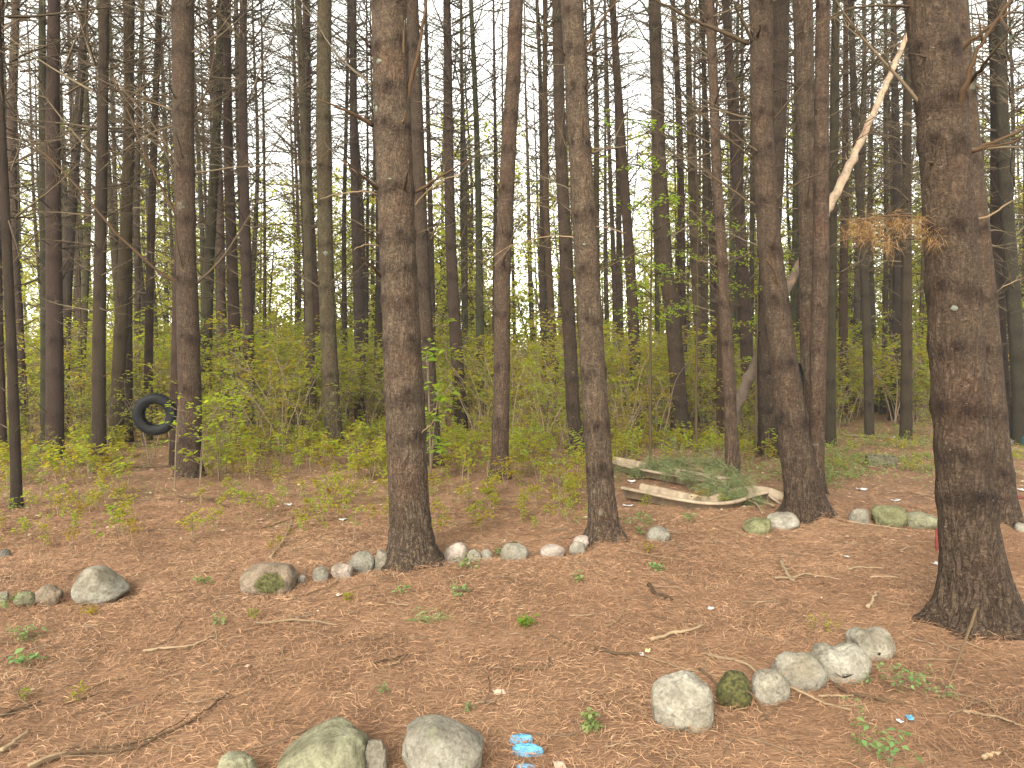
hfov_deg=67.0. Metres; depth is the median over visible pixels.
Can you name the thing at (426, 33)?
pine tree
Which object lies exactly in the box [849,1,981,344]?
pine tree
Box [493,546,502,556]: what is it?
seedling
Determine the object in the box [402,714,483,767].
stone
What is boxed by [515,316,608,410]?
sapling
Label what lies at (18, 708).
fallen stick
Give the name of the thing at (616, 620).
fallen stick
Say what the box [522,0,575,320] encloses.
pine tree
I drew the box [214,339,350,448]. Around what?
sapling
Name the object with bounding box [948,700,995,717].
fallen stick
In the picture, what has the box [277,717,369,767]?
stone
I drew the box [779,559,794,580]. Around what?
fallen stick
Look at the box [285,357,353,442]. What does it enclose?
sapling
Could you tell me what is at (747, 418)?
sapling
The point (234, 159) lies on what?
pine tree
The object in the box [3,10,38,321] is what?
pine tree
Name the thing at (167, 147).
pine tree
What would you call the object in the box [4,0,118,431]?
pine tree
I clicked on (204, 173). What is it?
pine tree
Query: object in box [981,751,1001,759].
fallen stick
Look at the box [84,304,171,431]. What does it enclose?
sapling
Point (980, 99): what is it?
pine tree
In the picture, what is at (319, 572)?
stone
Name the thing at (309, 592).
fallen stick
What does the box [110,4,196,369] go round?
pine tree
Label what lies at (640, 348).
sapling
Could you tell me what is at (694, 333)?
sapling
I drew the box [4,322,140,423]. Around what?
sapling
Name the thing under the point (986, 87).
pine tree
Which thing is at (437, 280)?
distant woodland
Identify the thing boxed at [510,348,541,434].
sapling
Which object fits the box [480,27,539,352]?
pine tree
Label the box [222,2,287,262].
pine tree
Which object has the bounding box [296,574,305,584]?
stone
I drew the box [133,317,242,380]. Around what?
sapling
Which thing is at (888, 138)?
pine tree
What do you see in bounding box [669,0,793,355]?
pine tree
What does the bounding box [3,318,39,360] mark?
sapling
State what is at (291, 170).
pine tree
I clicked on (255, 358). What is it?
sapling
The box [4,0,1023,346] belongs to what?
sky
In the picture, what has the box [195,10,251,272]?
pine tree
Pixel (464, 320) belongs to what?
pine tree
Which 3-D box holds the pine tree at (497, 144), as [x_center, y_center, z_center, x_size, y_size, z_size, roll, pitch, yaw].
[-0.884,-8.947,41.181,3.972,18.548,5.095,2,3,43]
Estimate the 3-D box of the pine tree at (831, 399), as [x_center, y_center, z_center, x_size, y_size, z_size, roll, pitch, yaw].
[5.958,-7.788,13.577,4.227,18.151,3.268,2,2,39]
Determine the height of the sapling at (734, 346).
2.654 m
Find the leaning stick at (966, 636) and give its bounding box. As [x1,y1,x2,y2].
[949,607,982,680]
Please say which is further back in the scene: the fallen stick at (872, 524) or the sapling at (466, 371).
the sapling at (466, 371)
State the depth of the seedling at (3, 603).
4.73 m
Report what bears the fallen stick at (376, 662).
on the ground at (540, 678)
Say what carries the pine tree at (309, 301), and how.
on the ground at (540, 678)
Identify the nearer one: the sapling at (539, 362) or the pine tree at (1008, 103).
the sapling at (539, 362)
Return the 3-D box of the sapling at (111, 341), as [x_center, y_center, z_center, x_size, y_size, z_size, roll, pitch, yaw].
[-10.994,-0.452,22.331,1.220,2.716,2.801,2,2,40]
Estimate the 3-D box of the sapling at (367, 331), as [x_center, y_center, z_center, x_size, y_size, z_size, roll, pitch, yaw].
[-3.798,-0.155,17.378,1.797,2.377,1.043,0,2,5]
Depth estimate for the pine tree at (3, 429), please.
11.83 m
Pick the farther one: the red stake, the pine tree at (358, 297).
the pine tree at (358, 297)
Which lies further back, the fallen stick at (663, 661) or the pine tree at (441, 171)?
the pine tree at (441, 171)
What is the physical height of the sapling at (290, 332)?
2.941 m
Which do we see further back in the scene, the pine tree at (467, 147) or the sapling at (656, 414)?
the pine tree at (467, 147)
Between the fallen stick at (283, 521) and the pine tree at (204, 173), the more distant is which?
the pine tree at (204, 173)
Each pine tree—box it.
[0,0,98,453]
[0,0,157,509]
[1,0,214,461]
[1,0,222,459]
[2,0,132,454]
[2,0,321,478]
[2,9,39,311]
[2,10,36,306]
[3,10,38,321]
[4,0,37,199]
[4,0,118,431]
[4,0,203,432]
[4,2,64,414]
[5,0,38,336]
[5,0,116,409]
[6,3,69,306]
[7,18,91,330]
[8,0,141,373]
[8,0,225,442]
[8,61,37,288]
[17,0,194,320]
[17,90,37,270]
[18,18,66,287]
[19,36,97,326]
[20,0,163,417]
[20,3,109,347]
[22,17,93,340]
[26,0,239,446]
[36,19,116,278]
[37,67,117,335]
[60,0,221,439]
[60,63,118,348]
[61,2,171,361]
[62,0,172,410]
[64,0,283,466]
[65,0,168,314]
[66,1,137,290]
[67,21,135,280]
[79,5,172,362]
[82,2,203,394]
[93,38,141,226]
[96,1,170,280]
[110,0,311,426]
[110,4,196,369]
[112,0,354,438]
[119,2,204,343]
[121,0,294,422]
[121,81,171,293]
[122,2,209,310]
[136,0,341,430]
[141,19,236,287]
[144,2,251,332]
[144,15,208,304]
[144,44,208,276]
[147,1,209,291]
[150,1,299,345]
[160,0,259,395]
[164,2,236,354]
[172,0,301,332]
[174,12,240,308]
[194,76,271,277]
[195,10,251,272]
[196,0,279,270]
[201,0,313,342]
[201,0,315,384]
[207,42,273,306]
[219,0,368,440]
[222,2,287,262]
[232,0,349,344]
[236,1,367,418]
[239,0,375,328]
[248,0,443,424]
[252,2,363,313]
[255,2,335,393]
[257,0,376,449]
[258,0,363,275]
[259,26,343,327]
[263,6,348,310]
[266,65,341,306]
[274,0,374,320]
[283,0,375,322]
[287,0,375,410]
[291,0,470,573]
[312,0,375,328]
[312,54,369,332]
[313,0,458,418]
[331,0,383,383]
[331,2,375,400]
[331,24,375,338]
[333,0,524,431]
[348,13,443,280]
[361,0,469,468]
[406,0,487,361]
[418,0,506,412]
[418,2,453,298]
[419,0,537,418]
[421,0,530,404]
[423,13,487,326]
[424,51,475,311]
[425,3,489,333]
[425,63,491,329]
[426,83,483,314]
[433,0,547,481]
[435,4,504,336]
[435,69,490,268]
[443,0,547,411]
[454,45,532,311]
[473,0,541,321]
[474,0,621,455]
[480,0,606,420]
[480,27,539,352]
[481,0,611,402]
[483,0,625,424]
[483,0,662,549]
[497,1,569,394]
[497,57,557,304]
[515,1,665,326]
[517,49,569,287]
[519,0,640,321]
[521,0,645,296]
[521,2,574,342]
[521,13,608,313]
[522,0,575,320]
[523,0,665,382]
[533,0,715,426]
[540,0,685,407]
[548,36,611,284]
[567,0,647,403]
[571,3,653,344]
[586,0,756,425]
[589,0,754,421]
[597,0,739,442]
[601,47,667,280]
[604,0,675,399]
[620,0,866,435]
[622,17,696,389]
[630,53,685,354]
[633,0,755,336]
[633,0,756,421]
[634,0,754,446]
[635,0,860,482]
[636,0,753,413]
[636,73,689,333]
[639,0,701,308]
[642,0,850,523]
[667,0,758,348]
[668,24,729,304]
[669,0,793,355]
[670,0,792,330]
[692,10,793,255]
[695,0,861,457]
[696,4,814,351]
[698,0,796,381]
[718,14,749,234]
[722,34,791,334]
[724,50,784,324]
[725,13,749,266]
[726,0,886,494]
[733,0,870,361]
[734,0,920,445]
[735,45,793,299]
[738,11,859,338]
[744,0,867,354]
[748,0,912,420]
[755,23,793,260]
[768,0,1023,640]
[781,3,852,256]
[782,1,918,403]
[782,4,873,277]
[782,27,792,298]
[783,1,902,319]
[785,0,865,209]
[789,0,868,310]
[789,0,917,437]
[829,0,921,411]
[829,0,1009,419]
[829,0,1022,439]
[829,3,883,325]
[829,8,875,329]
[830,0,914,347]
[830,1,921,352]
[837,1,917,332]
[837,2,920,332]
[837,29,881,282]
[838,0,912,298]
[840,2,919,413]
[841,0,1023,437]
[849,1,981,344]
[849,11,921,257]
[854,74,919,310]
[856,13,920,251]
[856,56,882,338]
[869,1,1017,242]
[869,13,914,331]
[874,2,926,406]
[880,15,929,404]
[890,0,1023,212]
[898,0,1023,445]
[899,0,1023,528]
[900,20,989,235]
[912,89,989,319]
[968,0,1023,390]
[969,0,1022,248]
[970,2,1023,272]
[972,2,1022,215]
[975,0,1023,312]
[976,0,1023,308]
[976,1,1023,253]
[976,3,1023,212]
[976,11,1023,286]
[976,59,1023,255]
[978,26,1022,232]
[982,0,1023,322]
[988,50,1023,264]
[1008,23,1023,283]
[1013,75,1023,260]
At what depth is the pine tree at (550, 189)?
30.20 m
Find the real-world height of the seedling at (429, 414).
1.826 m
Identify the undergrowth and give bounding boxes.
[0,318,1023,551]
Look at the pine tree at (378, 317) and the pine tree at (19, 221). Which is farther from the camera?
the pine tree at (19, 221)
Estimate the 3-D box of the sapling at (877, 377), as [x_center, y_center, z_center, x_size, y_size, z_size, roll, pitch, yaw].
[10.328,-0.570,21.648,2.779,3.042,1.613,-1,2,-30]
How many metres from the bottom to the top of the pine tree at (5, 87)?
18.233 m
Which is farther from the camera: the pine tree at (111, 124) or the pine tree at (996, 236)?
the pine tree at (111, 124)
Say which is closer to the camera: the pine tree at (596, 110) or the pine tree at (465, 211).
the pine tree at (596, 110)
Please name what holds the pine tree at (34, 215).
on the ground at (540, 678)
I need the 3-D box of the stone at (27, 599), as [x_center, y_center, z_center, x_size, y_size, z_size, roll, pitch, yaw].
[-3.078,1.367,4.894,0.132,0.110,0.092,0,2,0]
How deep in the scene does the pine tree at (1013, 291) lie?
13.96 m
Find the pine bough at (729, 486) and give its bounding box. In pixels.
[614,437,774,514]
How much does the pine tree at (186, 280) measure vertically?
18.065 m
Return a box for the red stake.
[935,528,937,550]
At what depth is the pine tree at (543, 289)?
17.80 m
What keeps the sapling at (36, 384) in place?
on the ground at (540, 678)
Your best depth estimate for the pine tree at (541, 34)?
23.16 m
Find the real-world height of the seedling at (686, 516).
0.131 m
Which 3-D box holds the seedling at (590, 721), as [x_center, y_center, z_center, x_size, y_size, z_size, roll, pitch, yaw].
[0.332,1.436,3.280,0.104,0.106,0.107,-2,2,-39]
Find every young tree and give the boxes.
[61,125,95,427]
[600,101,713,462]
[657,214,749,456]
[730,250,794,457]
[912,280,925,417]
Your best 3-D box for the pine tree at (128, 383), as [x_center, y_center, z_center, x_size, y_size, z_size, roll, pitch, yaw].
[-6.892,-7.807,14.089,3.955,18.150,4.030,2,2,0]
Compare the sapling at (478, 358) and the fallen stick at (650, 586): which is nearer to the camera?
the fallen stick at (650, 586)
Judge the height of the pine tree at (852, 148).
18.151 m
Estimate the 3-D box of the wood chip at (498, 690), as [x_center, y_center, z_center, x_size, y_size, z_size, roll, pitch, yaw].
[-0.059,1.444,3.635,0.053,0.014,0.061,-1,2,-22]
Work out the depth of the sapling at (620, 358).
14.49 m
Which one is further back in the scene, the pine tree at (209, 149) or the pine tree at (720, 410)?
the pine tree at (209, 149)
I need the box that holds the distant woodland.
[2,100,1023,393]
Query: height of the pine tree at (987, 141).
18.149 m
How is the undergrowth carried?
on the ground at (540, 678)
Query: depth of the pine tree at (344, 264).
21.45 m
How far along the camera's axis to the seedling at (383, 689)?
3.58 m
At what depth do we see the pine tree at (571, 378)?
11.91 m
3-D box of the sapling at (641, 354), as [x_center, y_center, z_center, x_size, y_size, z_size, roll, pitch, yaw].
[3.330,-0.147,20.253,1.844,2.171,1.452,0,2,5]
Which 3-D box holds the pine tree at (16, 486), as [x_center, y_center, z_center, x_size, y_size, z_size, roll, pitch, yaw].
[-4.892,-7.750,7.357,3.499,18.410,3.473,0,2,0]
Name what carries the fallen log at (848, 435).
on the ground at (540, 678)
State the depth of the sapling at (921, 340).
18.88 m
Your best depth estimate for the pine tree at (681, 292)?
18.90 m
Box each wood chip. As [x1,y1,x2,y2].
[492,688,506,694]
[553,760,566,767]
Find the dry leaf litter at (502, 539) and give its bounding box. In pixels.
[2,413,1023,765]
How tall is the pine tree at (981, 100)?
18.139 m
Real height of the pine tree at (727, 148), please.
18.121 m
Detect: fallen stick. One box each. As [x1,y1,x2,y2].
[0,641,37,643]
[0,700,40,716]
[0,729,30,752]
[27,751,67,767]
[30,691,253,767]
[61,713,188,750]
[62,691,128,706]
[84,638,105,669]
[85,676,127,690]
[143,635,214,651]
[153,616,181,647]
[177,495,228,508]
[199,569,235,572]
[253,615,335,624]
[259,509,320,528]
[269,517,309,557]
[272,582,337,598]
[374,654,408,663]
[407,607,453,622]
[511,666,543,669]
[548,632,576,647]
[594,646,641,654]
[604,610,625,626]
[621,550,686,559]
[644,654,720,676]
[647,582,672,599]
[650,624,704,640]
[698,667,777,720]
[702,640,866,709]
[774,569,840,579]
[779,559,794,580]
[818,693,860,696]
[827,679,905,703]
[847,520,905,528]
[848,566,883,569]
[865,591,878,608]
[870,575,896,577]
[927,680,950,687]
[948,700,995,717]
[962,710,1023,726]
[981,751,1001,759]
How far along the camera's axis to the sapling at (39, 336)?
22.98 m
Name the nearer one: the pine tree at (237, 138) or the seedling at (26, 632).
the seedling at (26, 632)
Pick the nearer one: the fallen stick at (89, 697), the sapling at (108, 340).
the fallen stick at (89, 697)
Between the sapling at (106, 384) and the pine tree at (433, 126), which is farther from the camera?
the pine tree at (433, 126)
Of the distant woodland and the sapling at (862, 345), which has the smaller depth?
the sapling at (862, 345)
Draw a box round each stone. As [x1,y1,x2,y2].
[0,549,10,558]
[0,591,9,605]
[13,591,34,606]
[35,585,63,605]
[71,565,129,605]
[217,751,256,767]
[239,562,297,594]
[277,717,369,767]
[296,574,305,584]
[312,566,328,582]
[331,563,352,580]
[348,551,374,574]
[365,739,386,767]
[375,549,386,572]
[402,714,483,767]
[443,542,467,565]
[466,549,480,561]
[480,549,491,560]
[500,541,528,561]
[540,544,564,559]
[569,541,584,555]
[573,535,588,548]
[646,526,669,541]
[651,670,713,732]
[716,670,751,709]
[742,517,771,535]
[751,668,789,705]
[767,511,799,530]
[771,651,827,690]
[810,642,871,683]
[845,626,895,660]
[848,508,869,526]
[870,505,907,527]
[906,511,937,529]
[1014,522,1023,532]
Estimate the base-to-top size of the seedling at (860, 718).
0.257 m
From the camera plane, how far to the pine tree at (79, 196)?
36.09 m
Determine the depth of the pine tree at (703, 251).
20.85 m
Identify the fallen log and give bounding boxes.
[68,461,170,467]
[836,432,897,438]
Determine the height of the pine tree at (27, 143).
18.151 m
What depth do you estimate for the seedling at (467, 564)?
5.47 m
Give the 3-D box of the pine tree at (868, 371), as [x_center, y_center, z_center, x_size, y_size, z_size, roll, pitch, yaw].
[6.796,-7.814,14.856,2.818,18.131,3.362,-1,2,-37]
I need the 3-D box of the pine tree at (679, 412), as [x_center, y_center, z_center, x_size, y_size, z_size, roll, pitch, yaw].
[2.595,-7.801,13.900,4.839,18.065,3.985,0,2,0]
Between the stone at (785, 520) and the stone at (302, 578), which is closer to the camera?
the stone at (302, 578)
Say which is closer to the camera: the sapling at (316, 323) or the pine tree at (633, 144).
the sapling at (316, 323)
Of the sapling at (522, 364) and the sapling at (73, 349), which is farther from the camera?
the sapling at (73, 349)
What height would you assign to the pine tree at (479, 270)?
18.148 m
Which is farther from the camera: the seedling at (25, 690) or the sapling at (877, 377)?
the sapling at (877, 377)
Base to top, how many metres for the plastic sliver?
0.011 m
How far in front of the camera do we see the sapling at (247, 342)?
13.30 m
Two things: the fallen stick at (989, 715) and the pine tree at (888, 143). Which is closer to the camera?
the fallen stick at (989, 715)
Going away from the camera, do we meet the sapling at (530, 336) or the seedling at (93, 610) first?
the seedling at (93, 610)
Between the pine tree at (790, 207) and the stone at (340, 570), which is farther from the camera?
the pine tree at (790, 207)
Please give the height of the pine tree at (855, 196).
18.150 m
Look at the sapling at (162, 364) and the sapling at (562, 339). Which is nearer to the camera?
the sapling at (162, 364)
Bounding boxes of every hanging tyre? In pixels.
[132,393,177,434]
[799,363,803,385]
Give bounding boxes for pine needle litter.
[0,419,1023,506]
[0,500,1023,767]
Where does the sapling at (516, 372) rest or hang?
on the ground at (540, 678)
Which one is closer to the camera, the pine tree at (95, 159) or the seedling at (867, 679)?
the seedling at (867, 679)
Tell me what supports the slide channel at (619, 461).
on the ground at (540, 678)
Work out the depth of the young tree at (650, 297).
10.46 m
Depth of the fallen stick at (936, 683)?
3.62 m
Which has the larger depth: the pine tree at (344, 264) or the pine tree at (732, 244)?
the pine tree at (732, 244)
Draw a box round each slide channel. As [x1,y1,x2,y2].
[612,457,731,487]
[621,483,782,510]
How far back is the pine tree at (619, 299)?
22.04 m
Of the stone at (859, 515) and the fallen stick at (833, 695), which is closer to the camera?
the fallen stick at (833, 695)
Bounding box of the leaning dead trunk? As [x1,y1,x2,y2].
[722,32,906,453]
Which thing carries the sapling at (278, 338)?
on the ground at (540, 678)
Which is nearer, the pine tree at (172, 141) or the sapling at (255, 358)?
the sapling at (255, 358)
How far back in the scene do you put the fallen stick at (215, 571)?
5.47 m
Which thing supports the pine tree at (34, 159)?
on the ground at (540, 678)
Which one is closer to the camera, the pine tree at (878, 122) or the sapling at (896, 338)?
the sapling at (896, 338)
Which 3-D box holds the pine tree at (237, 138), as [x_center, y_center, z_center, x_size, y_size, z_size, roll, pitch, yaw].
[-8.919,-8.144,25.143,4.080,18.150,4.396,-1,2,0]
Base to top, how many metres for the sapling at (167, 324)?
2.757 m
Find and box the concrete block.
[865,454,897,466]
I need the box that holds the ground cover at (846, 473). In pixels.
[1,420,1023,532]
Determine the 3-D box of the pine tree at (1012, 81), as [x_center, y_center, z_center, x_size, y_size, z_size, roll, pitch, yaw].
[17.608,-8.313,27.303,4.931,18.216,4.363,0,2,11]
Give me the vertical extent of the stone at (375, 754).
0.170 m
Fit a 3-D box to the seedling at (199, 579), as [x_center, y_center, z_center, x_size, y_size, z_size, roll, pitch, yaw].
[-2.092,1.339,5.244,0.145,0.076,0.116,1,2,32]
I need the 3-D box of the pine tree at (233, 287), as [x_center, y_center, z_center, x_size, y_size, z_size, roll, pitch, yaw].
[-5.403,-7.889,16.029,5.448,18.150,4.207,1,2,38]
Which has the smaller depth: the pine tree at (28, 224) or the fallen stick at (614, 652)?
the fallen stick at (614, 652)
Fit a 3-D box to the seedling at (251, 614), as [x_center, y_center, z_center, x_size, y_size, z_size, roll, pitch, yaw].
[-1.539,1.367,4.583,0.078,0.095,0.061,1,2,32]
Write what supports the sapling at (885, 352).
on the ground at (540, 678)
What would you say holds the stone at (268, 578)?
on the ground at (540, 678)
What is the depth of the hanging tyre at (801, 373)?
8.21 m
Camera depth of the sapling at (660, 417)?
16.51 m
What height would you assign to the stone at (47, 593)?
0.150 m
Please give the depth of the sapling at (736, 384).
15.11 m
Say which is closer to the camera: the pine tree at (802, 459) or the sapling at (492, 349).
the pine tree at (802, 459)
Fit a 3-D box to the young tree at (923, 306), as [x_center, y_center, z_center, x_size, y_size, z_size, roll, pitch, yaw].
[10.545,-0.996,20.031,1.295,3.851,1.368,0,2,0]
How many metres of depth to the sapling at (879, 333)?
21.00 m
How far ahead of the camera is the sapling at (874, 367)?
18.60 m
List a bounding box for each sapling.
[3,316,113,430]
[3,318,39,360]
[4,316,38,350]
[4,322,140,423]
[4,327,39,414]
[4,330,39,373]
[4,345,76,427]
[4,359,81,402]
[5,366,79,439]
[8,333,112,436]
[26,321,75,401]
[26,330,85,382]
[29,319,78,400]
[29,319,111,415]
[38,373,91,443]
[64,324,170,442]
[64,334,142,424]
[64,349,112,419]
[70,340,142,421]
[71,328,108,407]
[74,321,167,392]
[75,317,170,428]
[78,352,140,397]
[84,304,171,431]
[87,331,168,396]
[106,337,170,416]
[106,339,170,372]
[106,350,170,379]
[124,361,253,442]
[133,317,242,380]
[133,363,164,399]
[136,358,230,446]
[140,339,214,389]
[140,345,204,418]
[140,358,203,437]
[143,329,170,368]
[153,321,171,374]
[153,334,169,387]
[161,334,241,427]
[164,349,236,396]
[167,334,298,428]
[200,319,276,435]
[200,331,263,427]
[200,353,228,413]
[201,330,303,423]
[202,316,262,421]
[202,378,255,456]
[203,330,281,432]
[204,311,307,435]
[209,348,283,433]
[214,320,288,416]
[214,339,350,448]
[215,343,299,449]
[219,311,338,423]
[220,369,320,458]
[222,334,320,437]
[223,321,296,414]
[224,323,319,441]
[233,361,292,452]
[248,332,316,440]
[254,313,296,394]
[254,317,317,414]
[255,327,320,428]
[256,339,296,423]
[257,319,379,423]
[257,329,382,416]
[257,341,319,434]
[260,322,302,353]
[261,345,347,438]
[269,341,321,427]
[272,355,317,423]
[273,382,351,457]
[280,320,358,420]
[281,321,373,415]
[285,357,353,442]
[304,324,376,417]
[315,319,370,419]
[315,343,382,404]
[317,357,372,427]
[336,331,382,412]
[337,351,383,422]
[338,334,385,433]
[349,333,383,416]
[349,344,383,415]
[373,316,461,425]
[373,352,473,382]
[381,334,440,386]
[434,318,485,430]
[434,331,512,435]
[435,354,493,428]
[435,359,464,434]
[436,318,512,425]
[437,375,463,414]
[440,335,485,411]
[448,328,542,427]
[451,332,527,403]
[462,325,523,389]
[464,345,528,393]
[470,356,538,425]
[473,353,553,436]
[475,336,528,377]
[476,349,530,420]
[481,337,564,420]
[483,340,548,418]
[486,331,558,421]
[510,332,577,412]
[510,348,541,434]
[511,339,579,437]
[511,348,579,424]
[512,340,548,407]
[512,361,580,452]
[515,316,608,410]
[515,345,579,431]
[516,337,582,448]
[517,325,562,370]
[520,320,627,440]
[521,318,576,430]
[524,334,563,410]
[527,336,613,409]
[529,316,648,398]
[536,329,623,413]
[539,307,607,413]
[540,319,667,433]
[551,333,669,426]
[556,316,642,391]
[558,359,626,396]
[581,347,628,391]
[603,321,616,367]
[603,323,693,405]
[603,325,661,431]
[603,326,743,414]
[604,340,705,429]
[605,335,667,415]
[605,346,664,422]
[607,361,646,428]
[611,338,664,384]
[614,335,669,428]
[614,354,702,445]
[619,327,700,433]
[623,325,701,439]
[633,350,685,427]
[641,400,668,440]
[662,345,735,388]
[687,341,739,387]
[687,343,755,419]
[689,356,738,428]
[690,316,850,422]
[691,321,755,383]
[698,357,748,435]
[709,356,757,440]
[715,367,757,441]
[794,328,893,420]
[795,337,888,419]
[836,325,891,396]
[836,325,914,407]
[836,334,929,420]
[836,347,900,409]
[836,354,884,425]
[837,341,900,426]
[848,313,927,383]
[848,341,929,425]
[851,315,926,414]
[854,348,927,397]
[858,321,928,419]
[871,312,929,418]
[881,315,929,405]
[883,311,928,411]
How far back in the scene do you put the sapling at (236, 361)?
15.96 m
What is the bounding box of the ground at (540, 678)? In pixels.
[0,374,1023,767]
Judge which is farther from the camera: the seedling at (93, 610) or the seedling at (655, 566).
the seedling at (655, 566)
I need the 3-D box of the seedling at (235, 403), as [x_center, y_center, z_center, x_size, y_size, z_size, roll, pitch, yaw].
[-3.470,0.631,9.390,0.794,1.172,1.159,1,2,31]
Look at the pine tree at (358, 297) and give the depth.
17.58 m
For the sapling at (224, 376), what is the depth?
15.15 m
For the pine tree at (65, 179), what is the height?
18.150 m
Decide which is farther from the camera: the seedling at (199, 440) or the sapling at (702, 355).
the sapling at (702, 355)
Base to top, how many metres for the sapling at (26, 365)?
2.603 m
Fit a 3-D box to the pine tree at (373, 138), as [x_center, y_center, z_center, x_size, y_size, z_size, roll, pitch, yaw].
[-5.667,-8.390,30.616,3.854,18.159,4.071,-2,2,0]
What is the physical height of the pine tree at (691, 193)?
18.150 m
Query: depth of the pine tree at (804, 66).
8.28 m
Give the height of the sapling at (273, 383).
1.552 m
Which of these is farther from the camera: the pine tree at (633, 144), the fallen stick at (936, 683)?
the pine tree at (633, 144)
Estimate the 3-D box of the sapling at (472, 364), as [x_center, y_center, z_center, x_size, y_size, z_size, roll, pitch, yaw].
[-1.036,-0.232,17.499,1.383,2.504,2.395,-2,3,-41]
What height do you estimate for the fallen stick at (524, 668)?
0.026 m
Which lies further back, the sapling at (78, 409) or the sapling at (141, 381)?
the sapling at (141, 381)
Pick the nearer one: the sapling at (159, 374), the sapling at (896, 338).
the sapling at (159, 374)
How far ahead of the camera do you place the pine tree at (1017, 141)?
38.09 m
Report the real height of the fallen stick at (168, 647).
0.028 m
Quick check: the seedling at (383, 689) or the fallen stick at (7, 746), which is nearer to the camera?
the fallen stick at (7, 746)
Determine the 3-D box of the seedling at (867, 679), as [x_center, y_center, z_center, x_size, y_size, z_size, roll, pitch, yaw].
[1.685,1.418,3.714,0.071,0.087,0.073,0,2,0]
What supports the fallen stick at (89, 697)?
on the ground at (540, 678)
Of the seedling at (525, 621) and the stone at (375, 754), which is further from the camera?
the seedling at (525, 621)
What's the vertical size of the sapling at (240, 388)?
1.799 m
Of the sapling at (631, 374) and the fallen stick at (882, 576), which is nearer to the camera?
the fallen stick at (882, 576)
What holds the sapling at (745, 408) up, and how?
on the ground at (540, 678)
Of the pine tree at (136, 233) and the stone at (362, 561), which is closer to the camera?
the stone at (362, 561)
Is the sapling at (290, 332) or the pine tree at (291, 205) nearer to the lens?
the sapling at (290, 332)
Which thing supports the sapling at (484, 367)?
on the ground at (540, 678)
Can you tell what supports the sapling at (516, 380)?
on the ground at (540, 678)
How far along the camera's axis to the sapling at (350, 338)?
17.11 m
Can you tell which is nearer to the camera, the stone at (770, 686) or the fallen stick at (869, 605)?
the stone at (770, 686)
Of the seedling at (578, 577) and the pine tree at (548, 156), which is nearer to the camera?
the seedling at (578, 577)
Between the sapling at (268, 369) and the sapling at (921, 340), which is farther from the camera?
the sapling at (921, 340)
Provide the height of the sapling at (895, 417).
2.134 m
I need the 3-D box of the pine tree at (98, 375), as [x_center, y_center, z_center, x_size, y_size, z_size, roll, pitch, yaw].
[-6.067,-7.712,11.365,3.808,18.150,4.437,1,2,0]
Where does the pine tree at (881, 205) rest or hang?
on the ground at (540, 678)
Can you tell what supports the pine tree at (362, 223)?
on the ground at (540, 678)
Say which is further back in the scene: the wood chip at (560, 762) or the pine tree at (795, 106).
the pine tree at (795, 106)
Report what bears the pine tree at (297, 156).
on the ground at (540, 678)
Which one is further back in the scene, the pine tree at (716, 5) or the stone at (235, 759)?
the pine tree at (716, 5)
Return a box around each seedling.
[0,589,29,609]
[5,623,46,641]
[7,648,45,668]
[16,687,31,700]
[64,680,88,700]
[79,604,97,615]
[159,392,199,490]
[178,394,235,485]
[186,386,253,480]
[193,575,214,583]
[212,612,225,626]
[248,609,258,618]
[343,592,355,600]
[375,681,388,693]
[392,582,412,594]
[421,338,460,480]
[450,579,469,595]
[452,552,480,569]
[463,701,474,711]
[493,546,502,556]
[516,611,538,627]
[547,442,567,513]
[570,569,584,581]
[579,707,604,734]
[622,511,652,535]
[638,542,657,552]
[648,561,664,571]
[682,512,695,522]
[687,484,709,499]
[805,613,842,631]
[840,696,871,760]
[850,719,923,767]
[857,673,871,683]
[876,662,936,690]
[923,676,958,699]
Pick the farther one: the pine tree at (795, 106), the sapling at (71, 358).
the pine tree at (795, 106)
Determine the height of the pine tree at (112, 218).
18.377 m
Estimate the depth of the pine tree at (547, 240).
17.60 m
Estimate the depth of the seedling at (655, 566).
5.57 m
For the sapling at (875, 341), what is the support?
on the ground at (540, 678)
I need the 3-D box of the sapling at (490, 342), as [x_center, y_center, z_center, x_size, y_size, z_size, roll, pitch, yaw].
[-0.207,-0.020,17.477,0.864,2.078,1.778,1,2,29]
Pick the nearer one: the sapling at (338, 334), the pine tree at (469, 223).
the sapling at (338, 334)
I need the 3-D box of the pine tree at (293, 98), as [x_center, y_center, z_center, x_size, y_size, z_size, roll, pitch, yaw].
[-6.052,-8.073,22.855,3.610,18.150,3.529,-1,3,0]
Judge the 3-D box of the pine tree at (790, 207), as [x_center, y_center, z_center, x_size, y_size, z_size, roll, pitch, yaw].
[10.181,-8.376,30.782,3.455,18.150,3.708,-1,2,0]
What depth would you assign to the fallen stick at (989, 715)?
3.27 m
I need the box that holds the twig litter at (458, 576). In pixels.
[0,448,1023,767]
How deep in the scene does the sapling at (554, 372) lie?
14.61 m
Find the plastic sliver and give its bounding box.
[905,714,913,719]
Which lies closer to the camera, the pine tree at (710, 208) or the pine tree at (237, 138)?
the pine tree at (710, 208)
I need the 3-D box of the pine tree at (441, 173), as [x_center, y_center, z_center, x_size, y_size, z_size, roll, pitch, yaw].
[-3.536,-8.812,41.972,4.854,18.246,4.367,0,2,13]
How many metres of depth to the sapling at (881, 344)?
21.83 m
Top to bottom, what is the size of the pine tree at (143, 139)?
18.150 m
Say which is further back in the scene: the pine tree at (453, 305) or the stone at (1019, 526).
the pine tree at (453, 305)
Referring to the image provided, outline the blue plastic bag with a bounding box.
[509,734,543,767]
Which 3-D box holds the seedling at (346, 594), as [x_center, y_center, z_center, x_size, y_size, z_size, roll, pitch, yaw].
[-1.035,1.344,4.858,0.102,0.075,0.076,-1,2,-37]

